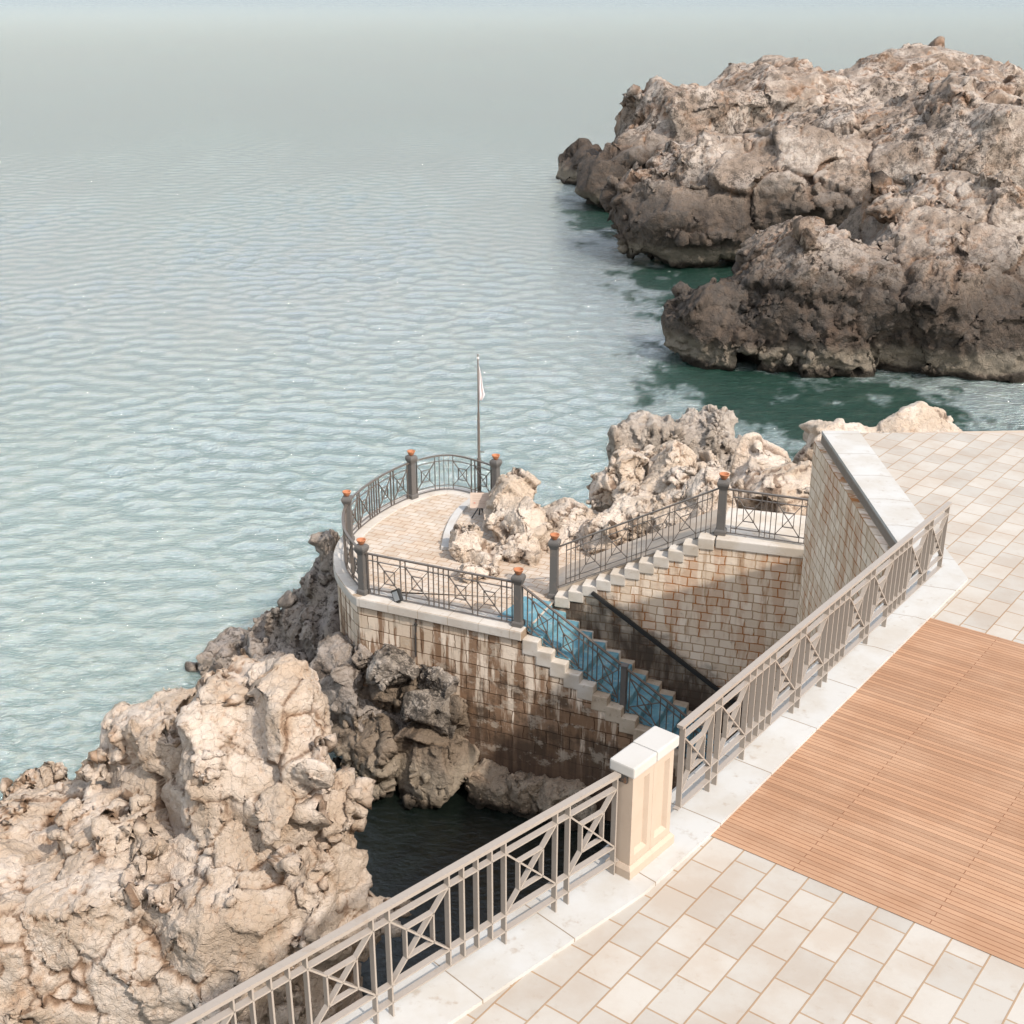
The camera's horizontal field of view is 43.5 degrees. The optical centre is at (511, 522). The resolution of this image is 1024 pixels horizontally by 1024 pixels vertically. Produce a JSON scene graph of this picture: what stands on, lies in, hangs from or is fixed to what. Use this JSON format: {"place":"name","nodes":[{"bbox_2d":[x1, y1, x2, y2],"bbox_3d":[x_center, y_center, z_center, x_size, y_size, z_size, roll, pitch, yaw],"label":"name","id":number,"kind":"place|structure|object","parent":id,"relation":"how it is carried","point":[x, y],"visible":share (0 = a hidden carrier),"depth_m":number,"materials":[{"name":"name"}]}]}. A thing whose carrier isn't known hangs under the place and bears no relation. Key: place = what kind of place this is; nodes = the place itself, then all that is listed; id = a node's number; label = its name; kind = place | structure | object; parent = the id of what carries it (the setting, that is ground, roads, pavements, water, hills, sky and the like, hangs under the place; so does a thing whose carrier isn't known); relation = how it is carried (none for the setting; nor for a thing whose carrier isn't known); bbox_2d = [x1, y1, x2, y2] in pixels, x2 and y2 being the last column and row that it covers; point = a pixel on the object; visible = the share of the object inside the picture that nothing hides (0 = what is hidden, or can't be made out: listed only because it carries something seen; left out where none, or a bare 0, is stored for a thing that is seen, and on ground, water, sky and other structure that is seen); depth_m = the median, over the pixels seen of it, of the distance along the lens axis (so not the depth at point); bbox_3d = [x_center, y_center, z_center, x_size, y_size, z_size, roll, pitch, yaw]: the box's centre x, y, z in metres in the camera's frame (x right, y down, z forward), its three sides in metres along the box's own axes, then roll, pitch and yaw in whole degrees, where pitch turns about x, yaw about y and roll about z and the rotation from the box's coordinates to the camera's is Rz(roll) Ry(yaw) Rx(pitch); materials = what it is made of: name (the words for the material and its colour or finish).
{"place":"outdoors","nodes":[
{"label":"outdoors","id":0,"kind":"place"},
{"bbox_2d":[0,0,1023,996],"bbox_3d":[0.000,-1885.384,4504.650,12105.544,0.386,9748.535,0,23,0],"label":"sea","id":1,"kind":"structure","parent":0,"point":[276,276],"depth_m":69.04,"materials":[{"name":"liquid"}]},
{"bbox_2d":[0,648,416,1023],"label":"rock","id":2,"kind":"object","parent":1,"relation":"in","point":[168,856],"visible":0.94,"depth_m":20.14,"materials":[{"name":"beige stone"}]},
{"bbox_2d":[184,529,339,676],"bbox_3d":[-5.981,2.272,31.545,3.518,4.508,5.207,-15,27,-32],"label":"rock","id":3,"kind":"object","parent":1,"relation":"in","point":[302,622],"visible":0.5,"depth_m":31.21,"materials":[{"name":"grey stone"}]},
{"bbox_2d":[331,712,400,801],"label":"rock","id":4,"kind":"object","parent":1,"relation":"in","point":[370,751],"visible":0.76,"depth_m":27.34,"materials":[{"name":"beige stone"}]},
{"bbox_2d":[393,721,479,808],"bbox_3d":[-1.645,5.113,27.519,1.838,1.851,2.021,-10,25,-23],"label":"rock","id":5,"kind":"object","parent":1,"relation":"in","point":[435,766],"visible":0.87,"depth_m":27.02,"materials":[{"name":"beige stone"}]},
{"bbox_2d":[464,758,509,812],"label":"rock","id":6,"kind":"object","parent":1,"relation":"in","point":[485,780],"visible":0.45,"depth_m":27.01,"materials":[{"name":"stone"}]},
{"bbox_2d":[333,487,676,820],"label":"retaining wall","id":7,"kind":"structure","parent":1,"relation":"in","point":[526,714],"depth_m":26.70,"materials":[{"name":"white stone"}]},
{"bbox_2d":[341,495,354,541],"bbox_3d":[-3.800,-0.074,29.767,0.236,1.150,0.236,3,23,7],"label":"railing post","id":8,"kind":"object","parent":7,"relation":"on","point":[346,500],"visible":0.76,"depth_m":29.65,"materials":[{"name":"grey metal"}]},
{"bbox_2d":[342,490,350,496],"bbox_3d":[-3.800,-0.658,29.521,0.204,0.118,0.204,0,23,0],"label":"terracotta bowl","id":9,"kind":"object","parent":8,"relation":"on","point":[346,493],"visible":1,"depth_m":29.48,"materials":[{"name":"ceramic"}]},
{"bbox_2d":[341,504,357,584],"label":"railing","id":10,"kind":"object","parent":7,"relation":"on","point":[350,557],"visible":0.94,"depth_m":28.08,"materials":[{"name":"metal"}]},
{"bbox_2d":[354,543,370,595],"bbox_3d":[-3.170,0.996,27.234,0.236,1.150,0.236,14,27,30],"label":"railing post","id":11,"kind":"object","parent":7,"relation":"on","point":[363,588],"visible":1,"depth_m":27.17,"materials":[{"name":"grey metal"}]},
{"bbox_2d":[356,537,365,544],"bbox_3d":[-3.170,0.412,26.987,0.204,0.118,0.204,0,23,0],"label":"terracotta bowl","id":12,"kind":"object","parent":11,"relation":"on","point":[361,540],"visible":1,"depth_m":26.95,"materials":[{"name":"ceramic"}]},
{"bbox_2d":[351,462,409,535],"bbox_3d":[-3.254,-0.565,31.100,0.260,0.943,3.050,10,25,23],"label":"railing","id":13,"kind":"object","parent":7,"relation":"on","point":[358,498],"visible":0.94,"depth_m":31.18,"materials":[{"name":"metal"}]},
{"bbox_2d":[391,588,403,602],"bbox_3d":[-2.402,1.543,27.032,0.149,0.361,0.348,-21,31,-40],"label":"floodlight","id":14,"kind":"object","parent":7,"relation":"on","point":[397,595],"visible":1,"depth_m":26.95,"materials":[{"name":"black metal"}]},
{"bbox_2d":[405,454,418,499],"bbox_3d":[-2.520,-1.144,32.301,0.236,1.150,0.236,21,30,40],"label":"railing post","id":15,"kind":"object","parent":7,"relation":"on","point":[412,487],"visible":1,"depth_m":32.24,"materials":[{"name":"grey metal"}]},
{"bbox_2d":[407,449,414,455],"bbox_3d":[-2.520,-1.728,32.054,0.204,0.118,0.204,0,23,0],"label":"terracotta bowl","id":16,"kind":"object","parent":15,"relation":"on","point":[410,452],"visible":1,"depth_m":32.02,"materials":[{"name":"ceramic"}]},
{"bbox_2d":[414,619,417,656],"bbox_3d":[-2.021,2.332,26.974,0.070,1.124,0.045,10,25,22],"label":"drain pipe","id":17,"kind":"object","parent":7,"relation":"attached to","point":[415,624],"visible":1,"depth_m":27.00,"materials":[{"name":"grey metal"}]},
{"bbox_2d":[364,552,512,622],"bbox_3d":[-1.520,1.345,26.578,3.617,0.943,0.055,10,25,22],"label":"railing","id":18,"kind":"object","parent":7,"relation":"on","point":[449,604],"visible":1,"depth_m":26.53,"materials":[{"name":"metal"}]},
{"bbox_2d":[416,454,491,494],"bbox_3d":[-1.417,-1.151,32.487,2.177,0.943,0.695,3,23,8],"label":"railing","id":19,"kind":"object","parent":7,"relation":"on","point":[453,461],"visible":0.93,"depth_m":32.57,"materials":[{"name":"metal"}]},
{"bbox_2d":[477,354,484,492],"bbox_3d":[-0.791,-2.370,31.926,0.190,3.720,0.102,10,25,23],"label":"flagpole","id":20,"kind":"object","parent":7,"relation":"on","point":[478,443],"visible":0.94,"depth_m":31.99,"materials":[{"name":"metal"}]},
{"bbox_2d":[479,367,484,400],"bbox_3d":[-0.747,-3.418,31.479,0.154,0.902,0.058,0,23,0],"label":"flag","id":21,"kind":"object","parent":20,"relation":"hanging from","point":[481,394],"visible":1,"depth_m":31.53,"materials":[{"name":"white fabric"}]},
{"bbox_2d":[489,459,501,487],"bbox_3d":[-0.400,-1.027,32.024,0.236,1.150,0.236,18,29,36],"label":"railing post","id":22,"kind":"object","parent":7,"relation":"on","point":[495,465],"visible":0.61,"depth_m":31.84,"materials":[{"name":"grey metal"}]},
{"bbox_2d":[492,454,499,459],"bbox_3d":[-0.400,-1.611,31.777,0.204,0.118,0.204,0,23,0],"label":"terracotta bowl","id":23,"kind":"object","parent":22,"relation":"on","point":[495,456],"visible":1,"depth_m":31.73,"materials":[{"name":"ceramic"}]},
{"bbox_2d":[511,573,525,627],"bbox_3d":[0.130,1.572,25.871,0.236,1.150,0.236,10,25,22],"label":"railing post","id":24,"kind":"object","parent":7,"relation":"on","point":[518,621],"visible":1,"depth_m":25.82,"materials":[{"name":"grey metal"}]},
{"bbox_2d":[513,567,523,574],"bbox_3d":[0.130,0.988,25.624,0.204,0.118,0.204,0,23,0],"label":"terracotta bowl","id":25,"kind":"object","parent":24,"relation":"on","point":[518,570],"visible":1,"depth_m":25.61,"materials":[{"name":"ceramic"}]},
{"bbox_2d":[620,663,628,713],"bbox_3d":[2.229,3.348,25.599,0.150,1.150,0.150,10,25,22],"label":"railing post","id":26,"kind":"object","parent":7,"relation":"on","point":[623,684],"visible":0.95,"depth_m":25.50,"materials":[{"name":"grey metal"}]},
{"bbox_2d":[522,611,729,776],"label":"stone staircase","id":27,"kind":"structure","parent":7,"relation":"on","point":[545,656],"depth_m":25.78,"materials":[{"name":"beige stone"}]},
{"bbox_2d":[521,584,621,702],"bbox_3d":[1.179,2.461,25.735,2.300,2.343,0.055,10,25,22],"label":"railing","id":28,"kind":"object","parent":27,"relation":"on","point":[571,625],"visible":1,"depth_m":25.69,"materials":[{"name":"metal"}]},
{"bbox_2d":[497,596,726,768],"bbox_3d":[2.712,3.811,26.284,6.273,3.325,1.319,10,25,22],"label":"stair mat","id":29,"kind":"object","parent":27,"relation":"on","point":[633,692],"visible":0.37,"depth_m":26.32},
{"bbox_2d":[626,669,713,766],"bbox_3d":[3.734,4.478,25.343,3.300,2.952,0.055,10,25,22],"label":"railing","id":30,"kind":"object","parent":27,"relation":"on","point":[659,695],"visible":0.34,"depth_m":25.39,"materials":[{"name":"metal"}]},
{"bbox_2d":[506,770,545,819],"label":"rock","id":31,"kind":"object","parent":1,"relation":"in","point":[523,788],"visible":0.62,"depth_m":26.71,"materials":[{"name":"stone"}]},
{"bbox_2d":[536,775,596,830],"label":"rock","id":32,"kind":"object","parent":1,"relation":"in","point":[552,792],"visible":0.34,"depth_m":26.39,"materials":[{"name":"stone"}]},
{"bbox_2d":[606,404,741,476],"bbox_3d":[4.533,-1.143,35.225,3.945,3.646,4.193,0,23,0],"label":"rock","id":33,"kind":"object","parent":1,"relation":"in","point":[708,427],"visible":0.35,"depth_m":34.59,"materials":[{"name":"stone"}]},
{"bbox_2d":[552,543,802,737],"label":"retaining wall","id":34,"kind":"structure","parent":1,"relation":"in","point":[719,618],"depth_m":26.19,"materials":[{"name":"beige stone"}]},
{"bbox_2d":[591,591,747,715],"bbox_3d":[3.296,2.715,26.607,3.458,2.371,0.115,7,24,16],"label":"handrail","id":35,"kind":"object","parent":34,"relation":"attached to","point":[665,649],"visible":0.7,"depth_m":26.56,"materials":[{"name":"black metal"}]},
{"bbox_2d":[543,507,806,607],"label":"stone staircase","id":36,"kind":"structure","parent":34,"relation":"on","point":[575,591],"depth_m":26.30,"materials":[{"name":"white stone"}]},
{"bbox_2d":[558,488,718,586],"bbox_3d":[2.554,0.331,26.216,3.365,2.693,0.055,7,24,16],"label":"railing","id":37,"kind":"object","parent":36,"relation":"on","point":[637,524],"visible":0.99,"depth_m":26.20,"materials":[{"name":"metal"}]},
{"bbox_2d":[714,477,730,535],"bbox_3d":[4.160,-0.304,25.404,0.236,1.170,0.236,7,24,16],"label":"railing post","id":38,"kind":"object","parent":36,"relation":"on","point":[721,528],"visible":1,"depth_m":25.33,"materials":[{"name":"grey metal"}]},
{"bbox_2d":[719,472,729,479],"bbox_3d":[4.160,-0.897,25.153,0.204,0.118,0.204,0,23,0],"label":"terracotta bowl","id":39,"kind":"object","parent":38,"relation":"on","point":[724,475],"visible":1,"depth_m":25.11,"materials":[{"name":"ceramic"}]},
{"bbox_2d":[726,488,808,543],"bbox_3d":[4.975,-0.121,25.140,1.747,0.943,0.055,9,24,19],"label":"railing","id":40,"kind":"object","parent":36,"relation":"on","point":[767,501],"visible":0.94,"depth_m":25.10,"materials":[{"name":"metal"}]},
{"bbox_2d":[661,169,1023,382],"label":"cliff","id":41,"kind":"structure","parent":1,"relation":"in","point":[923,273],"depth_m":55.93,"materials":[{"name":"beige stone"}]},
{"bbox_2d":[729,401,961,515],"bbox_3d":[8.047,-0.725,30.890,6.684,3.882,3.876,-6,24,-14],"label":"rock","id":42,"kind":"object","parent":1,"relation":"on","point":[760,463],"visible":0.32,"depth_m":30.52,"materials":[{"name":"stone"}]},
{"bbox_2d":[453,433,1023,1023],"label":"promenade pavement","id":43,"kind":"structure","parent":0,"point":[713,931],"depth_m":9.91,"materials":[{"name":"beige tile"}]},
{"bbox_2d":[711,618,1023,967],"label":"wooden deck","id":44,"kind":"structure","parent":43,"relation":"on","point":[894,783],"depth_m":11.67,"materials":[{"name":"wood"}]},
{"bbox_2d":[556,36,1023,207],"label":"cliff","id":45,"kind":"structure","parent":0,"point":[658,110],"depth_m":100.74,"materials":[{"name":"beige stone"}]},
{"bbox_2d":[599,72,1023,267],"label":"cliff","id":46,"kind":"structure","parent":0,"point":[705,197],"depth_m":76.18,"materials":[{"name":"beige stone"}]},
{"bbox_2d":[821,430,1023,576],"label":"promenade ground","id":47,"kind":"structure","parent":0,"point":[863,497],"depth_m":19.54,"materials":[{"name":"stone"}]},
{"bbox_2d":[334,431,967,1023],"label":"kerb","id":48,"kind":"structure","parent":47,"relation":"on","point":[466,985],"depth_m":11.50,"materials":[{"name":"stone"}]},
{"bbox_2d":[170,771,620,1023],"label":"railing","id":49,"kind":"object","parent":48,"relation":"on","point":[227,1015],"visible":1,"depth_m":9.22,"materials":[{"name":"beige paint"}]},
{"bbox_2d":[605,726,678,880],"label":"pillar","id":50,"kind":"structure","parent":48,"relation":"on","point":[642,764],"depth_m":10.53,"materials":[{"name":"stone"}]},
{"bbox_2d":[673,501,951,810],"bbox_3d":[3.375,1.195,13.446,0.062,0.985,6.400,17,28,34],"label":"railing","id":51,"kind":"object","parent":48,"relation":"on","point":[894,581],"visible":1,"depth_m":12.88,"materials":[{"name":"beige paint"}]},
{"bbox_2d":[791,441,889,676],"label":"retaining wall","id":52,"kind":"structure","parent":47,"relation":"on","point":[845,542],"depth_m":20.09,"materials":[{"name":"beige stone"}]},
{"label":"terrace ground","id":53,"kind":"structure","parent":0,"visible":0},
{"bbox_2d":[309,631,412,751],"bbox_3d":[-3.065,3.969,28.377,3.752,2.797,1.985,13,26,28],"label":"boulder","id":54,"kind":"object","parent":53,"relation":"on","point":[340,674],"visible":0.38,"depth_m":27.84,"materials":[{"name":"grey stone"}]},
{"bbox_2d":[358,668,469,737],"bbox_3d":[-2.289,3.944,28.150,3.526,3.098,1.649,9,25,21],"label":"rock","id":55,"kind":"object","parent":53,"relation":"on","point":[390,699],"visible":0.23,"depth_m":27.37,"materials":[{"name":"brown stone"}]},
{"bbox_2d":[351,642,372,668],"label":"boulder","id":56,"kind":"object","parent":55,"relation":"on","point":[361,657],"visible":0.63,"depth_m":27.65,"materials":[{"name":"grey stone"}]},
{"bbox_2d":[366,643,420,691],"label":"boulder","id":57,"kind":"object","parent":55,"relation":"on","point":[389,665],"visible":0.95,"depth_m":27.01,"materials":[{"name":"grey stone"}]},
{"bbox_2d":[400,689,456,739],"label":"boulder","id":58,"kind":"object","parent":53,"relation":"on","point":[423,706],"visible":0.8,"depth_m":26.97,"materials":[{"name":"grey stone"}]},
{"bbox_2d":[417,664,459,698],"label":"boulder","id":59,"kind":"object","parent":53,"relation":"on","point":[440,680],"visible":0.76,"depth_m":27.02,"materials":[{"name":"grey stone"}]},
{"bbox_2d":[356,494,599,623],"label":"terrace floor","id":60,"kind":"structure","parent":53,"relation":"on","point":[414,531],"depth_m":29.15,"materials":[{"name":"stone"}]},
{"bbox_2d":[441,498,469,549],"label":"planter kerb","id":61,"kind":"structure","parent":60,"relation":"on","point":[459,511],"depth_m":30.93,"materials":[{"name":"white stone"}]},
{"bbox_2d":[457,562,499,583],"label":"boulder","id":62,"kind":"object","parent":60,"relation":"on","point":[488,570],"visible":0.73,"depth_m":28.06,"materials":[{"name":"stone"}]},
{"bbox_2d":[470,493,488,517],"bbox_3d":[-0.774,-0.413,31.325,0.491,0.610,0.292,0,23,0],"label":"information board","id":63,"kind":"object","parent":60,"relation":"on","point":[478,500],"visible":0.81,"depth_m":31.28,"materials":[{"name":"white metal"}]},
{"bbox_2d":[448,467,552,570],"bbox_3d":[-0.077,0.112,29.949,2.384,1.852,3.790,9,25,21],"label":"rock","id":64,"kind":"object","parent":60,"relation":"on","point":[517,524],"visible":0.91,"depth_m":29.38,"materials":[{"name":"stone"}]},
{"bbox_2d":[547,538,560,599],"bbox_3d":[0.890,0.981,27.054,0.236,1.350,0.236,7,24,16],"label":"railing post","id":65,"kind":"object","parent":60,"relation":"on","point":[553,545],"visible":0.96,"depth_m":26.98,"materials":[{"name":"grey metal"}]},
{"bbox_2d":[550,532,559,539],"bbox_3d":[0.890,0.305,26.768,0.204,0.118,0.204,0,23,0],"label":"terracotta bowl","id":66,"kind":"object","parent":65,"relation":"on","point":[554,535],"visible":1,"depth_m":26.73,"materials":[{"name":"ceramic"}]},
{"bbox_2d":[580,440,736,556],"bbox_3d":[3.563,-0.350,29.800,4.054,2.630,4.452,0,23,0],"label":"rock","id":67,"kind":"object","parent":60,"relation":"on","point":[629,483],"visible":0.7,"depth_m":29.42,"materials":[{"name":"stone"}]},
{"bbox_2d":[542,497,596,553],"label":"rock","id":68,"kind":"object","parent":53,"relation":"on","point":[567,518],"visible":0.35,"depth_m":30.09,"materials":[{"name":"stone"}]}
]}

